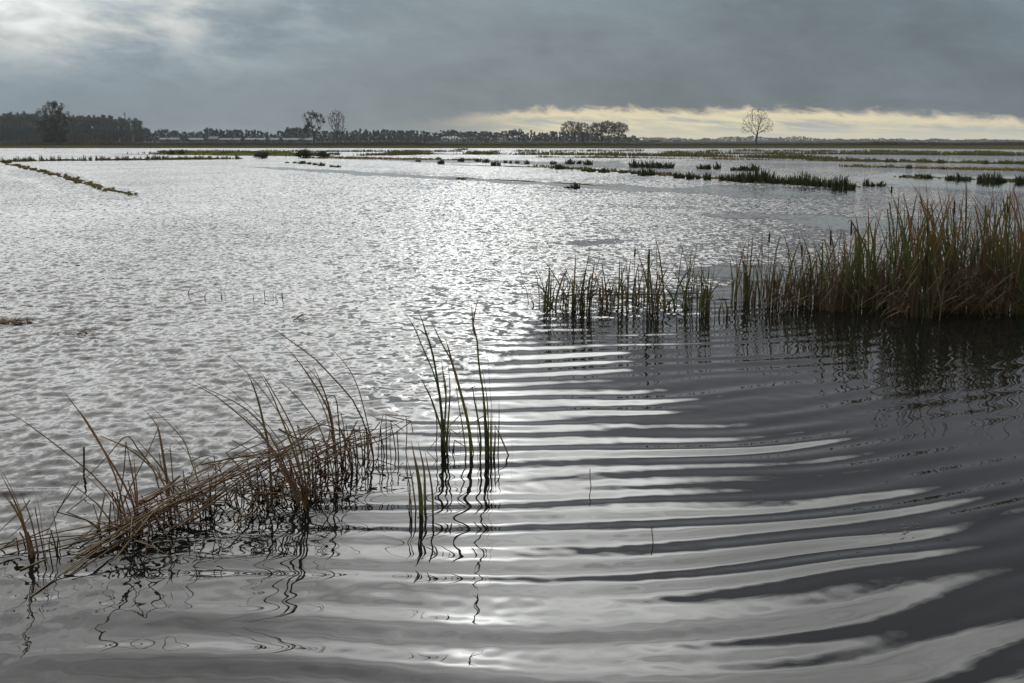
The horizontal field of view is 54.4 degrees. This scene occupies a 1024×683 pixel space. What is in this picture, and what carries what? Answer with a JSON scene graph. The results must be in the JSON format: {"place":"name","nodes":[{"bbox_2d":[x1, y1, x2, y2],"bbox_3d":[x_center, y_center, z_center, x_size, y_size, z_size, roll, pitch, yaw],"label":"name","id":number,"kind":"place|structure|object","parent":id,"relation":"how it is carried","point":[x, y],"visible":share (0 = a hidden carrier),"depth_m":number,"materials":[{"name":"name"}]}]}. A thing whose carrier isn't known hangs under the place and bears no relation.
{"place":"outdoors","nodes":[
{"label":"outdoors","id":0,"kind":"place"},
{"bbox_2d":[9,164,136,195],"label":"bank","id":1,"kind":"structure","parent":0,"point":[73,179],"depth_m":47.44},
{"bbox_2d":[17,157,221,161],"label":"bank","id":2,"kind":"structure","parent":0,"point":[186,158],"depth_m":105.75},
{"bbox_2d":[298,156,488,160],"bbox_3d":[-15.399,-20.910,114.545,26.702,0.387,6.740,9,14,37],"label":"bank","id":3,"kind":"structure","parent":0,"point":[424,159],"depth_m":108.80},
{"bbox_2d":[295,148,312,157],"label":"shrub","id":4,"kind":"object","parent":3,"relation":"on","point":[304,153],"visible":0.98,"depth_m":119.10,"materials":[{"name":"green plant"}]},
{"bbox_2d":[313,150,333,157],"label":"shrub","id":5,"kind":"object","parent":3,"relation":"on","point":[322,153],"visible":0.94,"depth_m":119.01,"materials":[{"name":"green plant"}]},
{"bbox_2d":[0,148,1023,682],"bbox_3d":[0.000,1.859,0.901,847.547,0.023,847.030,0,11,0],"label":"water","id":6,"kind":"structure","parent":0,"point":[768,476],"depth_m":7.11,"materials":[{"name":"black liquid"}]},
{"bbox_2d":[0,317,39,323],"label":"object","id":7,"kind":"object","parent":6,"relation":"on","point":[11,320],"visible":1,"depth_m":11.16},
{"bbox_2d":[0,471,59,559],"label":"reed tuft","id":8,"kind":"object","parent":6,"relation":"in","point":[27,535],"visible":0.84,"depth_m":4.87,"materials":[{"name":"plant"}]},
{"bbox_2d":[4,389,158,534],"bbox_3d":[-2.278,0.671,5.312,0.906,0.829,0.280,6,13,27],"label":"reed tuft","id":9,"kind":"object","parent":6,"relation":"in","point":[117,499],"visible":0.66,"depth_m":5.21,"materials":[{"name":"plant"}]},
{"bbox_2d":[101,398,215,519],"bbox_3d":[-1.926,0.672,5.413,0.664,0.785,0.352,0,11,0],"label":"reed tuft","id":10,"kind":"object","parent":6,"relation":"in","point":[167,481],"visible":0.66,"depth_m":5.41,"materials":[{"name":"plant"}]},
{"bbox_2d":[0,414,410,596],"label":"reed bundle","id":11,"kind":"object","parent":6,"relation":"in","point":[147,516],"visible":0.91,"depth_m":5.38,"materials":[{"name":"plant"}]},
{"bbox_2d":[148,151,316,155],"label":"islet","id":12,"kind":"object","parent":6,"relation":"in","point":[245,153],"visible":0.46,"depth_m":142.10,"materials":[{"name":"plant"}]},
{"bbox_2d":[127,150,310,155],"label":"grass","id":13,"kind":"structure","parent":12,"relation":"on","point":[213,152],"depth_m":146.62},
{"bbox_2d":[187,349,343,510],"bbox_3d":[-1.374,0.496,5.624,0.851,1.049,0.513,0,11,0],"label":"reed tuft","id":14,"kind":"object","parent":6,"relation":"in","point":[291,485],"visible":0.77,"depth_m":5.55,"materials":[{"name":"plant"}]},
{"bbox_2d":[221,327,412,484],"bbox_3d":[-1.210,0.435,6.110,1.240,0.976,0.643,-2,12,-10],"label":"reed tuft","id":15,"kind":"object","parent":6,"relation":"in","point":[338,424],"visible":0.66,"depth_m":6.22,"materials":[{"name":"plant"}]},
{"bbox_2d":[372,442,433,518],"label":"cattail clump","id":16,"kind":"object","parent":6,"relation":"in","point":[421,498],"visible":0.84,"depth_m":5.42,"materials":[{"name":"plant"}]},
{"bbox_2d":[404,312,481,458],"bbox_3d":[-0.428,0.317,6.459,0.684,1.069,0.377,11,16,43],"label":"cattail clump","id":17,"kind":"object","parent":6,"relation":"in","point":[443,429],"visible":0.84,"depth_m":6.47,"materials":[{"name":"plant"}]},
{"bbox_2d":[454,301,511,459],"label":"cattail clump","id":18,"kind":"object","parent":6,"relation":"in","point":[488,452],"visible":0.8,"depth_m":6.38,"materials":[{"name":"plant"}]},
{"bbox_2d":[519,270,556,309],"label":"cattail clump","id":19,"kind":"object","parent":6,"relation":"in","point":[547,302],"visible":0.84,"depth_m":12.15,"materials":[{"name":"plant"}]},
{"bbox_2d":[538,257,593,311],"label":"cattail clump","id":20,"kind":"object","parent":6,"relation":"in","point":[563,293],"visible":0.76,"depth_m":12.04,"materials":[{"name":"plant"}]},
{"bbox_2d":[548,253,608,312],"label":"cattail clump","id":21,"kind":"object","parent":6,"relation":"in","point":[581,305],"visible":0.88,"depth_m":11.90,"materials":[{"name":"plant"}]},
{"bbox_2d":[585,260,624,307],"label":"cattail clump","id":22,"kind":"object","parent":6,"relation":"in","point":[600,300],"visible":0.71,"depth_m":12.33,"materials":[{"name":"plant"}]},
{"bbox_2d":[597,259,638,308],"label":"cattail clump","id":23,"kind":"object","parent":6,"relation":"in","point":[623,303],"visible":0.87,"depth_m":12.09,"materials":[{"name":"plant"}]},
{"bbox_2d":[623,249,654,303],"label":"cattail clump","id":24,"kind":"object","parent":6,"relation":"in","point":[634,291],"visible":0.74,"depth_m":12.52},
{"bbox_2d":[620,238,683,313],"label":"cattail clump","id":25,"kind":"object","parent":6,"relation":"in","point":[648,280],"visible":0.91,"depth_m":11.78,"materials":[{"name":"plant"}]},
{"bbox_2d":[640,286,681,309],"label":"cattail clump","id":26,"kind":"object","parent":6,"relation":"in","point":[669,301],"visible":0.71,"depth_m":12.09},
{"bbox_2d":[672,244,712,308],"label":"cattail clump","id":27,"kind":"object","parent":6,"relation":"in","point":[685,299],"visible":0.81,"depth_m":12.19,"materials":[{"name":"plant"}]},
{"bbox_2d":[696,262,726,315],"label":"cattail clump","id":28,"kind":"object","parent":6,"relation":"in","point":[705,305],"visible":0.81,"depth_m":11.74,"materials":[{"name":"plant"}]},
{"bbox_2d":[697,290,735,316],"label":"cattail clump","id":29,"kind":"object","parent":6,"relation":"in","point":[727,309],"visible":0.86,"depth_m":11.53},
{"bbox_2d":[717,236,768,304],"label":"cattail clump","id":30,"kind":"object","parent":6,"relation":"in","point":[746,288],"visible":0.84,"depth_m":12.61,"materials":[{"name":"plant"}]},
{"bbox_2d":[741,170,754,181],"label":"rush tuft","id":31,"kind":"object","parent":6,"relation":"in","point":[746,177],"visible":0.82,"depth_m":49.46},
{"bbox_2d":[737,231,800,306],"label":"cattail clump","id":32,"kind":"object","parent":6,"relation":"in","point":[770,284],"visible":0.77,"depth_m":12.36,"materials":[{"name":"plant"}]},
{"bbox_2d":[752,236,816,308],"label":"cattail clump","id":33,"kind":"object","parent":6,"relation":"in","point":[789,291],"visible":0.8,"depth_m":12.21,"materials":[{"name":"plant"}]},
{"bbox_2d":[745,284,861,312],"bbox_3d":[3.547,-0.517,12.117,1.466,0.335,0.899,0,11,0],"label":"straw heap","id":34,"kind":"object","parent":6,"relation":"on","point":[796,297],"visible":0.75,"depth_m":12.08,"materials":[{"name":"plant"}]},
{"bbox_2d":[798,171,808,184],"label":"rush tuft","id":35,"kind":"object","parent":6,"relation":"in","point":[803,179],"visible":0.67,"depth_m":46.08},
{"bbox_2d":[782,229,827,306],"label":"cattail clump","id":36,"kind":"object","parent":6,"relation":"in","point":[804,280],"visible":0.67,"depth_m":12.33,"materials":[{"name":"plant"}]},
{"bbox_2d":[804,174,817,185],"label":"rush tuft","id":37,"kind":"object","parent":6,"relation":"in","point":[810,180],"visible":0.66,"depth_m":45.50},
{"bbox_2d":[797,235,840,305],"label":"cattail clump","id":38,"kind":"object","parent":6,"relation":"in","point":[816,286],"visible":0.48,"depth_m":12.38,"materials":[{"name":"plant"}]},
{"bbox_2d":[804,230,865,312],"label":"cattail clump","id":39,"kind":"object","parent":6,"relation":"in","point":[839,279],"visible":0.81,"depth_m":11.90,"materials":[{"name":"plant"}]},
{"bbox_2d":[831,174,843,187],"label":"rush tuft","id":40,"kind":"object","parent":6,"relation":"in","point":[835,182],"visible":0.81,"depth_m":42.88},
{"bbox_2d":[812,224,867,290],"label":"cattail clump","id":41,"kind":"object","parent":6,"relation":"in","point":[838,256],"visible":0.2,"depth_m":12.77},
{"bbox_2d":[804,214,878,309],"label":"cattail clump","id":42,"kind":"object","parent":6,"relation":"in","point":[851,270],"visible":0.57,"depth_m":12.10,"materials":[{"name":"plant"}]},
{"bbox_2d":[840,175,848,188],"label":"rush tuft","id":43,"kind":"object","parent":6,"relation":"in","point":[844,185],"visible":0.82,"depth_m":42.66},
{"bbox_2d":[839,221,907,308],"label":"cattail clump","id":44,"kind":"object","parent":6,"relation":"in","point":[867,303],"visible":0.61,"depth_m":12.15,"materials":[{"name":"plant"}]},
{"bbox_2d":[842,235,907,305],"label":"cattail clump","id":45,"kind":"object","parent":6,"relation":"in","point":[880,276],"visible":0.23,"depth_m":12.41,"materials":[{"name":"plant"}]},
{"bbox_2d":[852,210,915,297],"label":"cattail clump","id":46,"kind":"object","parent":6,"relation":"in","point":[872,242],"visible":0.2,"depth_m":12.73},
{"bbox_2d":[847,284,956,318],"bbox_3d":[4.632,-0.462,11.748,1.431,0.373,0.804,0,11,0],"label":"straw heap","id":47,"kind":"object","parent":6,"relation":"on","point":[888,299],"visible":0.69,"depth_m":11.71,"materials":[{"name":"plant"}]},
{"bbox_2d":[871,198,939,296],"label":"cattail clump","id":48,"kind":"object","parent":6,"relation":"in","point":[901,235],"visible":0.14,"depth_m":12.63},
{"bbox_2d":[847,186,964,307],"bbox_3d":[4.685,-1.110,12.107,1.326,1.639,0.796,0,11,0],"label":"cattail clump","id":49,"kind":"object","parent":6,"relation":"in","point":[896,243],"visible":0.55,"depth_m":12.10,"materials":[{"name":"plant"}]},
{"bbox_2d":[869,191,952,312],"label":"cattail clump","id":50,"kind":"object","parent":6,"relation":"in","point":[915,248],"visible":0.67,"depth_m":11.77,"materials":[{"name":"plant"}]},
{"bbox_2d":[886,178,970,320],"bbox_3d":[4.692,-1.012,11.399,0.925,1.727,0.629,0,11,0],"label":"cattail clump","id":51,"kind":"object","parent":6,"relation":"in","point":[928,300],"visible":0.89,"depth_m":11.40,"materials":[{"name":"plant"}]},
{"bbox_2d":[900,195,979,298],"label":"cattail clump","id":52,"kind":"object","parent":6,"relation":"in","point":[943,235],"visible":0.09,"depth_m":12.67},
{"bbox_2d":[901,186,983,310],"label":"cattail clump","id":53,"kind":"object","parent":6,"relation":"in","point":[935,236],"visible":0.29,"depth_m":11.99,"materials":[{"name":"plant"}]},
{"bbox_2d":[913,179,992,313],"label":"cattail clump","id":54,"kind":"object","parent":6,"relation":"in","point":[955,253],"visible":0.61,"depth_m":11.79,"materials":[{"name":"plant"}]},
{"bbox_2d":[915,190,996,288],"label":"cattail clump","id":55,"kind":"object","parent":6,"relation":"in","point":[949,236],"visible":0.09,"depth_m":12.72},
{"bbox_2d":[941,193,984,294],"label":"cattail clump","id":56,"kind":"object","parent":6,"relation":"in","point":[962,239],"visible":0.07,"depth_m":12.79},
{"bbox_2d":[923,266,1023,318],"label":"straw heap","id":57,"kind":"object","parent":6,"relation":"on","point":[985,293],"visible":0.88,"depth_m":11.64,"materials":[{"name":"plant"}]},
{"bbox_2d":[927,172,1020,309],"bbox_3d":[5.582,-1.134,11.925,1.268,1.757,0.784,5,13,25],"label":"cattail clump","id":58,"kind":"object","parent":6,"relation":"in","point":[972,262],"visible":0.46,"depth_m":11.93,"materials":[{"name":"plant"}]},
{"bbox_2d":[959,189,1007,290],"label":"cattail clump","id":59,"kind":"object","parent":6,"relation":"in","point":[984,236],"visible":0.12,"depth_m":12.67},
{"bbox_2d":[949,184,1022,306],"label":"cattail clump","id":60,"kind":"object","parent":6,"relation":"in","point":[982,243],"visible":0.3,"depth_m":12.30,"materials":[{"name":"plant"}]},
{"bbox_2d":[961,189,1022,292],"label":"cattail clump","id":61,"kind":"object","parent":6,"relation":"in","point":[997,229],"visible":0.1,"depth_m":12.74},
{"bbox_2d":[963,178,1022,310],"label":"cattail clump","id":62,"kind":"object","parent":6,"relation":"in","point":[993,252],"visible":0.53,"depth_m":11.92,"materials":[{"name":"plant"}]},
{"bbox_2d":[964,190,1023,314],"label":"cattail clump","id":63,"kind":"object","parent":6,"relation":"in","point":[1019,259],"visible":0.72,"depth_m":11.66,"materials":[{"name":"plant"}]},
{"bbox_2d":[965,186,1023,293],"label":"cattail clump","id":64,"kind":"object","parent":6,"relation":"in","point":[1012,218],"visible":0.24,"depth_m":12.05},
{"bbox_2d":[990,170,1002,181],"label":"rush tuft","id":65,"kind":"object","parent":6,"relation":"in","point":[995,178],"visible":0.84,"depth_m":49.49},
{"bbox_2d":[988,190,1021,297],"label":"cattail clump","id":66,"kind":"object","parent":6,"relation":"in","point":[1003,225],"visible":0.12,"depth_m":12.73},
{"bbox_2d":[0,142,1023,148],"bbox_3d":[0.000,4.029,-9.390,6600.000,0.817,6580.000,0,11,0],"label":"ground","id":67,"kind":"structure","parent":0,"point":[555,146],"depth_m":325.54,"materials":[{"name":"plant"}]},
{"bbox_2d":[4,113,10,141],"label":"poplar","id":68,"kind":"object","parent":67,"relation":"on","point":[7,128],"visible":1,"depth_m":674.30,"materials":[{"name":"green plant"}]},
{"bbox_2d":[8,111,15,142],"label":"poplar","id":69,"kind":"object","parent":67,"relation":"on","point":[11,134],"visible":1,"depth_m":674.62,"materials":[{"name":"green plant"}]},
{"bbox_2d":[12,115,19,141],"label":"poplar","id":70,"kind":"object","parent":67,"relation":"on","point":[16,129],"visible":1,"depth_m":674.38,"materials":[{"name":"green plant"}]},
{"bbox_2d":[17,116,23,141],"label":"poplar","id":71,"kind":"object","parent":67,"relation":"on","point":[20,122],"visible":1,"depth_m":674.55,"materials":[{"name":"green plant"}]},
{"bbox_2d":[22,111,28,141],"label":"poplar","id":72,"kind":"object","parent":67,"relation":"on","point":[25,129],"visible":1,"depth_m":674.33,"materials":[{"name":"green plant"}]},
{"bbox_2d":[26,113,32,142],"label":"poplar","id":73,"kind":"object","parent":67,"relation":"on","point":[29,132],"visible":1,"depth_m":674.32,"materials":[{"name":"green plant"}]},
{"bbox_2d":[30,114,36,141],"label":"poplar","id":74,"kind":"object","parent":67,"relation":"on","point":[33,121],"visible":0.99,"depth_m":674.33,"materials":[{"name":"green plant"}]},
{"bbox_2d":[35,100,71,144],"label":"leafy tree","id":75,"kind":"object","parent":67,"relation":"on","point":[54,137],"visible":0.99,"depth_m":418.52,"materials":[{"name":"green plant"}]},
{"bbox_2d":[77,116,84,141],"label":"poplar","id":76,"kind":"object","parent":67,"relation":"on","point":[82,126],"visible":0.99,"depth_m":674.56,"materials":[{"name":"green plant"}]},
{"bbox_2d":[82,117,88,141],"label":"poplar","id":77,"kind":"object","parent":67,"relation":"on","point":[86,136],"visible":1,"depth_m":674.69,"materials":[{"name":"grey plant"}]},
{"bbox_2d":[90,117,97,141],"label":"poplar","id":78,"kind":"object","parent":67,"relation":"on","point":[94,130],"visible":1,"depth_m":674.45,"materials":[{"name":"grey plant"}]},
{"bbox_2d":[95,116,100,141],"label":"poplar","id":79,"kind":"object","parent":67,"relation":"on","point":[97,126],"visible":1,"depth_m":674.39,"materials":[{"name":"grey plant"}]},
{"bbox_2d":[100,114,105,141],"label":"poplar","id":80,"kind":"object","parent":67,"relation":"on","point":[103,125],"visible":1,"depth_m":674.51,"materials":[{"name":"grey plant"}]},
{"bbox_2d":[108,116,115,141],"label":"poplar","id":81,"kind":"object","parent":67,"relation":"on","point":[110,123],"visible":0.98,"depth_m":674.32,"materials":[{"name":"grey plant"}]},
{"bbox_2d":[113,120,119,142],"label":"poplar","id":82,"kind":"object","parent":67,"relation":"on","point":[117,134],"visible":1,"depth_m":674.46,"materials":[{"name":"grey plant"}]},
{"bbox_2d":[126,118,132,141],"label":"poplar","id":83,"kind":"object","parent":67,"relation":"on","point":[128,125],"visible":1,"depth_m":674.25,"materials":[{"name":"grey plant"}]},
{"bbox_2d":[131,121,137,142],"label":"poplar","id":84,"kind":"object","parent":67,"relation":"on","point":[134,131],"visible":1,"depth_m":674.85,"materials":[{"name":"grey plant"}]},
{"bbox_2d":[187,138,205,142],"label":"shed","id":85,"kind":"structure","parent":67,"relation":"on","point":[197,140],"depth_m":819.26,"materials":[{"name":"grey metal"}]},
{"bbox_2d":[282,138,312,142],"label":"shed","id":86,"kind":"structure","parent":67,"relation":"on","point":[307,140],"depth_m":819.31,"materials":[{"name":"grey metal"}]},
{"bbox_2d":[303,110,325,142],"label":"tall tree","id":87,"kind":"object","parent":67,"relation":"on","point":[307,126],"visible":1,"depth_m":468.76,"materials":[{"name":"green plant"}]},
{"bbox_2d":[328,111,346,141],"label":"bare tree","id":88,"kind":"object","parent":67,"relation":"on","point":[338,123],"visible":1,"depth_m":468.97,"materials":[{"name":"brown plant"}]},
{"bbox_2d":[22,135,659,142],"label":"thicket","id":89,"kind":"object","parent":67,"relation":"on","point":[440,141],"visible":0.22,"depth_m":947.86,"materials":[{"name":"plant"}]},
{"bbox_2d":[0,141,1023,144],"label":"reeds","id":90,"kind":"object","parent":67,"relation":"on","point":[418,143],"visible":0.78,"depth_m":419.02,"materials":[{"name":"plant"}]},
{"bbox_2d":[72,135,1023,141],"bbox_3d":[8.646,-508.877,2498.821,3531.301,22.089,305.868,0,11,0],"label":"woods","id":91,"kind":"object","parent":67,"relation":"on","point":[779,139],"visible":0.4,"depth_m":2401.04,"materials":[{"name":"plant"}]},
{"bbox_2d":[560,121,581,142],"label":"round tree","id":92,"kind":"object","parent":67,"relation":"on","point":[571,130],"visible":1,"depth_m":605.18,"materials":[{"name":"green plant"}]},
{"bbox_2d":[574,122,590,143],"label":"round tree","id":93,"kind":"object","parent":67,"relation":"on","point":[585,134],"visible":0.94,"depth_m":609.51,"materials":[{"name":"green plant"}]},
{"bbox_2d":[589,122,606,142],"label":"round tree","id":94,"kind":"object","parent":67,"relation":"on","point":[592,130],"visible":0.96,"depth_m":604.75,"materials":[{"name":"green plant"}]},
{"bbox_2d":[599,120,617,143],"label":"round tree","id":95,"kind":"object","parent":67,"relation":"on","point":[607,125],"visible":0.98,"depth_m":604.29,"materials":[{"name":"green plant"}]},
{"bbox_2d":[610,121,629,143],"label":"round tree","id":96,"kind":"object","parent":67,"relation":"on","point":[619,125],"visible":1,"depth_m":605.44,"materials":[{"name":"green plant"}]},
{"bbox_2d":[741,108,773,143],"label":"bare tree","id":97,"kind":"object","parent":67,"relation":"on","point":[760,122],"visible":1,"depth_m":439.52,"materials":[{"name":"brown plant"}]},
{"bbox_2d":[0,0,1023,141],"label":"sky","id":98,"kind":"structure","parent":0,"point":[688,69],"materials":[{"name":"grey"}]},
{"bbox_2d":[466,178,613,186],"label":"bank","id":99,"kind":"structure","parent":0,"point":[534,181],"depth_m":50.02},
{"bbox_2d":[353,150,864,159],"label":"grass","id":100,"kind":"structure","parent":0,"point":[679,154],"depth_m":137.20,"materials":[{"name":"plant"}]},
{"bbox_2d":[440,164,897,186],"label":"bank","id":101,"kind":"structure","parent":0,"point":[599,169],"depth_m":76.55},
{"bbox_2d":[750,165,760,181],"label":"rush tuft","id":102,"kind":"object","parent":101,"relation":"on","point":[756,177],"visible":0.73,"depth_m":49.37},
{"bbox_2d":[759,167,771,182],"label":"rush tuft","id":103,"kind":"object","parent":101,"relation":"in","point":[764,177],"visible":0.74,"depth_m":48.83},
{"bbox_2d":[658,150,1023,155],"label":"grass","id":104,"kind":"structure","parent":0,"point":[986,153],"depth_m":148.25,"materials":[{"name":"plant"}]},
{"bbox_2d":[828,159,1022,163],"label":"bank","id":105,"kind":"structure","parent":0,"point":[861,160],"depth_m":93.59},
{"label":"bank","id":106,"kind":"structure","parent":0,"visible":0},
{"bbox_2d":[706,148,1020,152],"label":"grass","id":107,"kind":"structure","parent":106,"relation":"on","point":[822,150],"depth_m":190.25,"materials":[{"name":"plant"}]},
{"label":"bank","id":108,"kind":"structure","parent":0,"visible":0},
{"bbox_2d":[200,148,643,151],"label":"grass","id":109,"kind":"structure","parent":108,"relation":"on","point":[518,150],"depth_m":190.21,"materials":[{"name":"plant"}]},
{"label":"bank","id":110,"kind":"structure","parent":0,"visible":0},
{"bbox_2d":[536,155,848,160],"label":"grass","id":111,"kind":"structure","parent":110,"relation":"on","point":[614,156],"depth_m":117.38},
{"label":"bank","id":112,"kind":"structure","parent":0,"visible":0},
{"bbox_2d":[839,164,1023,170],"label":"grass","id":113,"kind":"structure","parent":112,"relation":"on","point":[974,168],"depth_m":71.64,"materials":[{"name":"plant"}]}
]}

